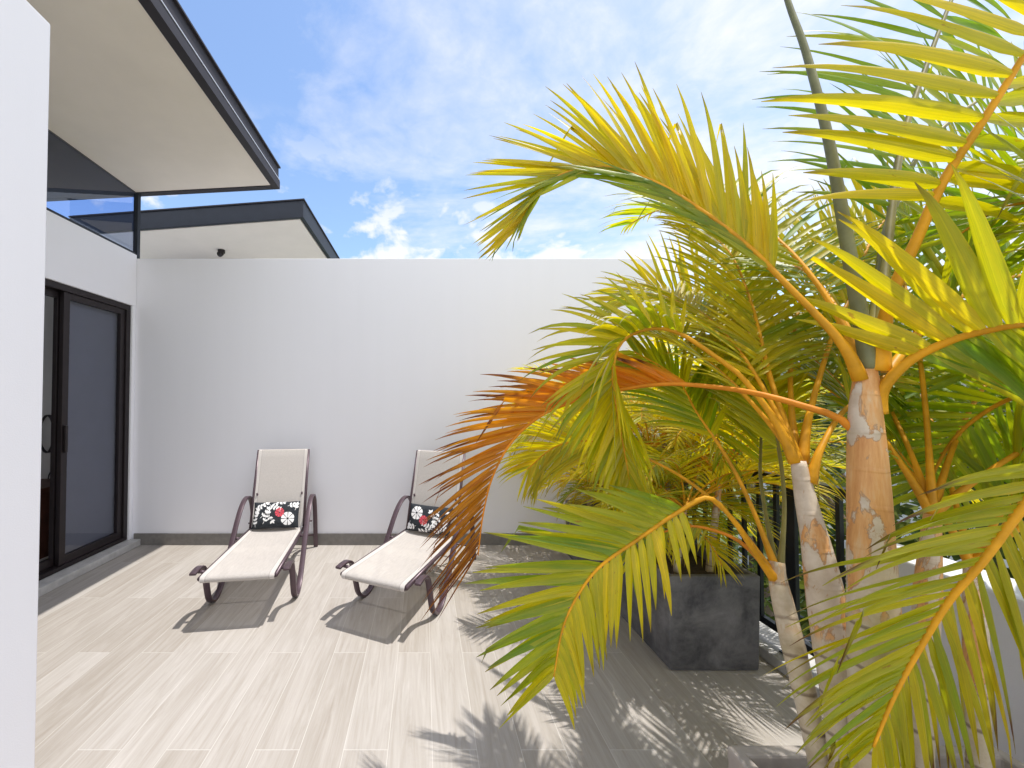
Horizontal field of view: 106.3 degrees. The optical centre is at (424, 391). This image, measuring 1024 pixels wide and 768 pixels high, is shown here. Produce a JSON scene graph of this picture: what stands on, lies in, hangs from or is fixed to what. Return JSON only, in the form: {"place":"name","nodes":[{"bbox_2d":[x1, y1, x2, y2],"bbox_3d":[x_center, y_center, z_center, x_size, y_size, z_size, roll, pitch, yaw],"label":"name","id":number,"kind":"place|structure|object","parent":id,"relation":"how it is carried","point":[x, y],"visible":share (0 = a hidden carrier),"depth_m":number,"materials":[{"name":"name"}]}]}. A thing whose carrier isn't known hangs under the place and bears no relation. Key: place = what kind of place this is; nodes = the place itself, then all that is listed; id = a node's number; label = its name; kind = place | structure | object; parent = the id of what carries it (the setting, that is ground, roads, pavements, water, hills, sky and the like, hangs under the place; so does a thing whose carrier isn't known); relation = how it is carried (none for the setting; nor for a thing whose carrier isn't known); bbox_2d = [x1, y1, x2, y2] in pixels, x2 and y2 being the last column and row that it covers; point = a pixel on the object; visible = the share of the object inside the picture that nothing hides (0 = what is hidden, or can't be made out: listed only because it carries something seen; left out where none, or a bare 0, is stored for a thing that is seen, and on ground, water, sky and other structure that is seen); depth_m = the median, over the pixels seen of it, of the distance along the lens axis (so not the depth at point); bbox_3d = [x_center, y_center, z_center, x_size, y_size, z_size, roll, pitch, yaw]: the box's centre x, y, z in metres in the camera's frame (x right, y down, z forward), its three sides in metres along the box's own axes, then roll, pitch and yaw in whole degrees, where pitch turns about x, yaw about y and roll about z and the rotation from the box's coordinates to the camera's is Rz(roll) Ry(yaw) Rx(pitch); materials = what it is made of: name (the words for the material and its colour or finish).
{"place":"outdoors","nodes":[
{"label":"outdoors","id":0,"kind":"place"},
{"bbox_2d":[35,545,822,767],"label":"terrace floor","id":1,"kind":"structure","parent":0,"point":[149,656],"depth_m":1.98,"materials":[{"name":"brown wood"}]},
{"bbox_2d":[0,0,49,767],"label":"privacy wall","id":2,"kind":"structure","parent":1,"relation":"on","point":[24,60],"depth_m":1.40,"materials":[{"name":"white paint"}]},
{"bbox_2d":[26,0,280,596],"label":"house","id":3,"kind":"structure","parent":1,"relation":"on","point":[144,100],"depth_m":3.30,"materials":[{"name":"paint"}]},
{"bbox_2d":[39,479,49,559],"bbox_3d":[-4.140,1.206,3.591,1.320,0.640,0.530,0,-1,0],"label":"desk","id":4,"kind":"object","parent":3,"relation":"on","point":[44,518],"depth_m":3.46,"materials":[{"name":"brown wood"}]},
{"bbox_2d":[41,415,50,478],"bbox_3d":[-3.860,0.608,3.856,0.194,0.748,0.036,0,-1,0],"label":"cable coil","id":5,"kind":"object","parent":3,"relation":"hanging from","point":[42,447],"visible":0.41,"depth_m":3.85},
{"bbox_2d":[39,278,130,580],"bbox_3d":[-3.106,0.283,2.637,0.148,2.405,2.485,0,-1,0],"label":"sliding door","id":6,"kind":"structure","parent":3,"relation":"in","point":[88,500],"depth_m":3.47,"materials":[{"name":"black glass"}]},
{"bbox_2d":[46,192,140,258],"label":"clerestory window","id":7,"kind":"structure","parent":3,"relation":"in","point":[137,197],"depth_m":3.97,"materials":[{"name":"black glass"}]},
{"bbox_2d":[189,449,317,602],"bbox_3d":[-1.311,1.062,3.140,0.636,1.016,1.372,0,-1,-7],"label":"sun lounger","id":8,"kind":"object","parent":1,"relation":"on","point":[281,475],"visible":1,"depth_m":3.25,"materials":[{"name":"white fabric"}]},
{"bbox_2d":[251,501,299,529],"bbox_3d":[-1.351,1.125,3.439,0.410,0.236,0.106,0,-23,-7],"label":"cushion","id":9,"kind":"object","parent":8,"relation":"on","point":[275,514],"visible":1,"depth_m":3.40,"materials":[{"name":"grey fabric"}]},
{"bbox_2d":[132,259,658,544],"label":"boundary wall","id":10,"kind":"structure","parent":1,"relation":"on","point":[360,379],"depth_m":3.94,"materials":[{"name":"white paint"}]},
{"bbox_2d":[335,450,475,614],"bbox_3d":[-0.070,1.060,3.039,0.636,1.016,1.372,-1,-1,23],"label":"sun lounger","id":11,"kind":"object","parent":1,"relation":"on","point":[397,561],"visible":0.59,"depth_m":2.96,"materials":[{"name":"white fabric"}]},
{"bbox_2d":[407,503,452,535],"bbox_3d":[0.048,1.122,3.316,0.410,0.236,0.108,-1,-23,23],"label":"cushion","id":12,"kind":"object","parent":11,"relation":"on","point":[419,513],"visible":0.69,"depth_m":3.29,"materials":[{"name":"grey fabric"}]},
{"bbox_2d":[565,500,604,578],"bbox_3d":[1.620,1.305,3.313,0.490,0.521,0.720,0,-1,0],"label":"planter","id":13,"kind":"object","parent":1,"relation":"on","point":[572,557],"visible":0.01,"depth_m":3.50,"materials":[{"name":"concrete"}]},
{"bbox_2d":[507,403,684,506],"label":"palm","id":14,"kind":"object","parent":13,"relation":"in","point":[583,437],"visible":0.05,"depth_m":2.64,"materials":[{"name":"green plant"}]},
{"bbox_2d":[509,363,755,530],"bbox_3d":[1.506,0.452,3.148,1.922,1.389,1.878,0,-1,0],"label":"palm","id":15,"kind":"object","parent":13,"relation":"in","point":[642,437],"visible":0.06,"depth_m":2.53,"materials":[{"name":"green plant"}]},
{"bbox_2d":[520,434,756,540],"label":"palm","id":16,"kind":"object","parent":13,"relation":"in","point":[698,516],"visible":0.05,"depth_m":2.56,"materials":[{"name":"green plant"}]},
{"bbox_2d":[525,339,756,463],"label":"palm","id":17,"kind":"object","parent":13,"relation":"in","point":[655,344],"visible":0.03,"depth_m":2.67,"materials":[{"name":"green plant"}]},
{"bbox_2d":[609,535,759,669],"bbox_3d":[1.605,1.287,2.439,0.507,0.521,0.730,0,-1,0],"label":"planter","id":18,"kind":"object","parent":1,"relation":"on","point":[711,622],"visible":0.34,"depth_m":2.08,"materials":[{"name":"concrete"}]},
{"bbox_2d":[505,365,750,492],"bbox_3d":[1.615,0.472,2.594,1.884,1.328,1.415,1,-1,-36],"label":"palm","id":19,"kind":"object","parent":18,"relation":"in","point":[641,417],"visible":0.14,"depth_m":2.45,"materials":[{"name":"green plant"}]},
{"bbox_2d":[532,436,783,587],"bbox_3d":[1.588,0.700,2.547,1.467,0.882,1.306,-1,-1,33],"label":"palm","id":20,"kind":"object","parent":18,"relation":"in","point":[716,551],"visible":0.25,"depth_m":2.15,"materials":[{"name":"green plant"}]},
{"bbox_2d":[551,424,786,550],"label":"palm","id":21,"kind":"object","parent":18,"relation":"in","point":[738,505],"visible":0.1,"depth_m":2.40,"materials":[{"name":"green plant"}]},
{"bbox_2d":[568,323,830,546],"bbox_3d":[1.659,0.371,2.667,1.870,1.532,1.719,0,-1,0],"label":"palm","id":22,"kind":"object","parent":18,"relation":"in","point":[717,458],"visible":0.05,"depth_m":1.91,"materials":[{"name":"green plant"}]},
{"bbox_2d":[571,440,845,595],"bbox_3d":[1.598,0.686,2.260,1.591,0.892,1.381,0,-1,0],"label":"palm","id":23,"kind":"object","parent":18,"relation":"in","point":[751,467],"visible":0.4,"depth_m":2.03,"materials":[{"name":"green plant"}]},
{"bbox_2d":[584,367,983,571],"bbox_3d":[1.833,0.485,2.336,1.446,1.292,1.745,0,-1,0],"label":"palm","id":24,"kind":"object","parent":18,"relation":"in","point":[680,436],"visible":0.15,"depth_m":1.97,"materials":[{"name":"green plant"}]},
{"bbox_2d":[759,621,819,696],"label":"kerb","id":25,"kind":"structure","parent":1,"relation":"on","point":[770,647],"depth_m":2.17,"materials":[{"name":"concrete"}]},
{"bbox_2d":[660,449,845,655],"bbox_3d":[2.060,0.994,2.830,0.080,1.000,2.100,0,-1,0],"label":"railing","id":26,"kind":"object","parent":25,"relation":"on","point":[792,554],"visible":0.06,"depth_m":2.11,"materials":[{"name":"black metal"}]},
{"bbox_2d":[727,746,1023,767],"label":"planter","id":27,"kind":"object","parent":1,"relation":"on","point":[763,757],"visible":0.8,"depth_m":1.04,"materials":[{"name":"concrete"}]},
{"bbox_2d":[465,311,827,767],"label":"palm","id":28,"kind":"object","parent":27,"relation":"in","point":[605,536],"visible":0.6,"depth_m":1.14,"materials":[{"name":"green plant"}]},
{"bbox_2d":[418,0,1023,767],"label":"palm","id":29,"kind":"object","parent":27,"relation":"in","point":[664,174],"visible":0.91,"depth_m":0.92,"materials":[{"name":"green plant"}]},
{"bbox_2d":[522,157,951,767],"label":"palm","id":30,"kind":"object","parent":27,"relation":"in","point":[616,447],"visible":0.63,"depth_m":1.23,"materials":[{"name":"green plant"}]},
{"bbox_2d":[686,203,1023,767],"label":"palm","id":31,"kind":"object","parent":27,"relation":"in","point":[920,485],"visible":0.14,"depth_m":1.10,"materials":[{"name":"green plant"}]},
{"bbox_2d":[763,98,1023,767],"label":"palm","id":32,"kind":"object","parent":27,"relation":"in","point":[974,452],"visible":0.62,"depth_m":0.73,"materials":[{"name":"green plant"}]},
{"bbox_2d":[779,354,1023,767],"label":"palm","id":33,"kind":"object","parent":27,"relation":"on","point":[985,759],"visible":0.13,"depth_m":1.04,"materials":[{"name":"green plant"}]},
{"bbox_2d":[845,542,1023,763],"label":"parapet wall","id":34,"kind":"structure","parent":1,"relation":"on","point":[1011,662],"depth_m":1.28,"materials":[{"name":"white paint"}]},
{"bbox_2d":[46,0,1023,368],"label":"sky","id":35,"kind":"structure","parent":0,"point":[378,115],"materials":[{"name":"blue"}]},
{"bbox_2d":[660,433,805,616],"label":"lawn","id":36,"kind":"structure","parent":0,"point":[736,548],"depth_m":13.03,"materials":[{"name":"green plant"}]},
{"bbox_2d":[68,198,339,258],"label":"neighbour house","id":37,"kind":"structure","parent":36,"relation":"on","point":[285,229],"depth_m":5.06,"materials":[{"name":"white paint"}]},
{"bbox_2d":[670,353,980,616],"bbox_3d":[4.942,2.022,5.527,3.595,5.805,3.847,0,-1,0],"label":"tree","id":38,"kind":"object","parent":36,"relation":"on","point":[767,609],"visible":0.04,"depth_m":5.33,"materials":[{"name":"green plant"}]},
{"bbox_2d":[688,342,1023,636],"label":"tree","id":39,"kind":"object","parent":36,"relation":"on","point":[899,510],"visible":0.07,"depth_m":3.51,"materials":[{"name":"green plant"}]},
{"bbox_2d":[738,319,1022,568],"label":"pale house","id":40,"kind":"structure","parent":36,"relation":"on","point":[901,518],"depth_m":8.09,"materials":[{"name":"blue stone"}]},
{"bbox_2d":[798,393,845,452],"bbox_3d":[9.690,0.742,9.145,0.060,1.500,1.400,0,-1,-20],"label":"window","id":41,"kind":"structure","parent":40,"relation":"in","point":[826,393],"depth_m":8.99,"materials":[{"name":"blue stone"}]},
{"bbox_2d":[790,298,987,479],"bbox_3d":[8.993,1.489,7.304,5.068,6.943,5.019,0,-1,0],"label":"tree","id":42,"kind":"object","parent":36,"relation":"on","point":[843,474],"visible":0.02,"depth_m":7.33,"materials":[{"name":"green plant"}]},
{"bbox_2d":[800,615,811,642],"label":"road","id":43,"kind":"structure","parent":0,"point":[807,639],"depth_m":7.39,"materials":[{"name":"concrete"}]},
{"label":"neighbour terrace","id":44,"kind":"structure","parent":0,"visible":0},
{"bbox_2d":[689,505,835,643],"bbox_3d":[3.062,2.428,3.584,1.381,2.875,5.915,0,-1,0],"label":"hedge","id":45,"kind":"object","parent":44,"relation":"on","point":[803,613],"visible":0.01,"depth_m":3.47,"materials":[{"name":"green plant"}]}
]}

